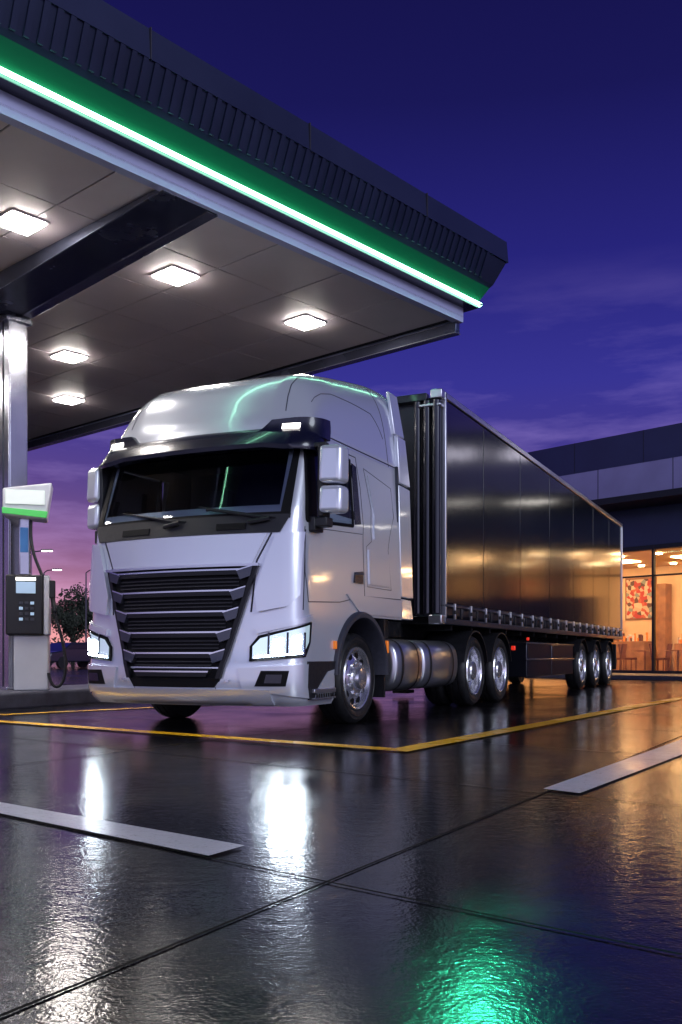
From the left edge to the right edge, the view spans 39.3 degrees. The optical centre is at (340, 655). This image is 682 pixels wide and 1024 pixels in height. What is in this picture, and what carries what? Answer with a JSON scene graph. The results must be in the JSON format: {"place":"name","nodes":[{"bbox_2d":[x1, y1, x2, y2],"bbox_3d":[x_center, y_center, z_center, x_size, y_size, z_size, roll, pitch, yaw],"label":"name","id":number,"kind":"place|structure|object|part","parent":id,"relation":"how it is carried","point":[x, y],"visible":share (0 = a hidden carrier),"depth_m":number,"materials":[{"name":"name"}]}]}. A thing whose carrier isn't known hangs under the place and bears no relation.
{"place":"outdoors","nodes":[
{"label":"outdoors","id":0,"kind":"place"},
{"bbox_2d":[0,662,681,1023],"bbox_3d":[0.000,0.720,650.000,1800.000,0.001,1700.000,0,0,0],"label":"ground","id":1,"kind":"structure","parent":0,"point":[76,906],"depth_m":3.25,"materials":[{"name":"concrete"}]},
{"bbox_2d":[35,549,52,551],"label":"street lamp","id":2,"kind":"object","parent":1,"relation":"on","point":[46,550],"visible":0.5,"depth_m":53.58,"materials":[{"name":"grey metal"}]},
{"bbox_2d":[0,684,101,709],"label":"pump island","id":3,"kind":"structure","parent":1,"relation":"on","point":[62,695],"depth_m":13.43,"materials":[{"name":"concrete"}]},
{"bbox_2d":[2,483,66,690],"bbox_3d":[-4.335,-0.958,13.585,0.866,2.916,0.515,0,0,-14],"label":"fuel pump","id":4,"kind":"object","parent":3,"relation":"on","point":[30,599],"visible":1,"depth_m":13.38,"materials":[{"name":"white metal"}]},
{"bbox_2d":[0,0,507,689],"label":"fuel station canopy","id":5,"kind":"object","parent":3,"relation":"on","point":[174,216],"visible":0.89,"depth_m":12.46,"materials":[{"name":"grey metal"}]},
{"bbox_2d":[43,568,61,575],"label":"street lamp","id":6,"kind":"object","parent":1,"relation":"on","point":[52,569],"visible":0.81,"depth_m":65.55,"materials":[{"name":"grey metal"}]},
{"bbox_2d":[50,637,83,642],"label":"distant tree line","id":7,"kind":"object","parent":1,"relation":"on","point":[54,639],"depth_m":124.70,"materials":[{"name":"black plant"}]},
{"bbox_2d":[50,642,90,668],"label":"parked car","id":8,"kind":"object","parent":1,"relation":"on","point":[77,652],"visible":0.38,"depth_m":51.02,"materials":[{"name":"blue paint"}]},
{"bbox_2d":[51,582,92,664],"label":"tree","id":9,"kind":"object","parent":1,"relation":"on","point":[71,623],"visible":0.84,"depth_m":71.59,"materials":[{"name":"green plant"}]},
{"bbox_2d":[78,601,92,637],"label":"tree","id":10,"kind":"object","parent":1,"relation":"on","point":[83,615],"visible":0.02,"depth_m":71.96,"materials":[{"name":"green plant"}]},
{"bbox_2d":[85,570,89,641],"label":"street lamp","id":11,"kind":"object","parent":1,"relation":"on","point":[86,606],"visible":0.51,"depth_m":65.96,"materials":[{"name":"grey metal"}]},
{"bbox_2d":[0,802,243,855],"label":"road marking","id":12,"kind":"object","parent":1,"relation":"on","point":[198,845],"visible":1,"depth_m":3.85,"materials":[{"name":"white paint"}]},
{"bbox_2d":[87,374,511,722],"bbox_3d":[0.173,-1.245,12.680,2.990,3.930,8.066,0,0,26],"label":"semi truck","id":13,"kind":"object","parent":1,"relation":"on","point":[259,553],"visible":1,"depth_m":9.49,"materials":[{"name":"white paint"}]},
{"bbox_3d":[-1.202,-1.645,9.986,2.455,0.750,1.034,0,0,26],"label":"door window","id":14,"kind":"part","parent":13,"relation":"part of","materials":[{"name":"black glass"}]},
{"bbox_3d":[-0.930,-1.680,10.556,2.454,0.640,0.170,0,0,26],"label":"quarter window","id":15,"kind":"part","parent":13,"relation":"part of","materials":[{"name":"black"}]},
{"bbox_2d":[0,674,681,1016],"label":"slab joints","id":16,"kind":"object","parent":1,"relation":"on","point":[88,979],"visible":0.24,"depth_m":2.98,"materials":[{"name":"black"}]},
{"bbox_2d":[0,697,681,750],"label":"parking line","id":17,"kind":"object","parent":1,"relation":"on","point":[456,739],"visible":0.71,"depth_m":8.84,"materials":[{"name":"yellow paint"}]},
{"bbox_2d":[388,388,622,692],"bbox_3d":[2.921,-1.353,18.578,2.605,4.145,15.174,0,0,26],"label":"box trailer","id":18,"kind":"object","parent":1,"relation":"on","point":[519,547],"visible":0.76,"depth_m":15.09,"materials":[{"name":"grey metal"}]},
{"bbox_2d":[525,423,681,680],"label":"service station shop","id":19,"kind":"structure","parent":1,"relation":"on","point":[631,482],"depth_m":31.23,"materials":[{"name":"black"}]},
{"bbox_2d":[616,644,626,669],"bbox_3d":[9.671,0.100,33.391,0.529,0.980,0.440,0,0,36],"label":"cafe chair","id":20,"kind":"object","parent":19,"relation":"on","point":[623,651],"visible":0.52,"depth_m":33.18,"materials":[{"name":"brown wood"}]},
{"bbox_2d":[618,644,636,669],"bbox_3d":[10.285,0.100,34.333,0.529,0.980,0.440,0,0,42],"label":"cafe chair","id":21,"kind":"object","parent":19,"relation":"on","point":[619,647],"visible":0.56,"depth_m":34.31,"materials":[{"name":"brown wood"}]},
{"bbox_2d":[633,650,656,669],"bbox_3d":[10.753,0.210,33.821,0.840,0.760,0.840,0,0,-42],"label":"cafe table","id":22,"kind":"object","parent":19,"relation":"on","point":[644,657],"visible":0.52,"depth_m":33.78,"materials":[{"name":"brown wood"}]},
{"bbox_2d":[611,542,681,673],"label":"shop window frames","id":23,"kind":"structure","parent":19,"relation":"in","point":[670,545],"depth_m":30.70,"materials":[{"name":"black"}]},
{"bbox_2d":[649,644,668,670],"bbox_3d":[10.749,0.100,32.327,0.529,0.980,0.440,0,0,42],"label":"cafe chair","id":24,"kind":"object","parent":19,"relation":"on","point":[657,658],"visible":0.55,"depth_m":32.30,"materials":[{"name":"brown wood"}]},
{"bbox_2d":[658,644,671,670],"bbox_3d":[11.225,0.100,33.312,0.529,0.980,0.440,0,0,36],"label":"cafe chair","id":25,"kind":"object","parent":19,"relation":"on","point":[668,653],"visible":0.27,"depth_m":33.15,"materials":[{"name":"brown wood"}]},
{"bbox_2d":[665,650,681,670],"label":"cafe table","id":26,"kind":"object","parent":19,"relation":"on","point":[677,657],"visible":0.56,"depth_m":31.77,"materials":[{"name":"brown wood"}]},
{"bbox_2d":[543,739,681,792],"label":"road marking","id":27,"kind":"object","parent":1,"relation":"on","point":[603,775],"visible":1,"depth_m":5.94,"materials":[{"name":"white paint"}]},
{"bbox_2d":[27,0,681,643],"label":"sky","id":28,"kind":"structure","parent":0,"point":[553,127],"materials":[{"name":"blue"}]}
]}

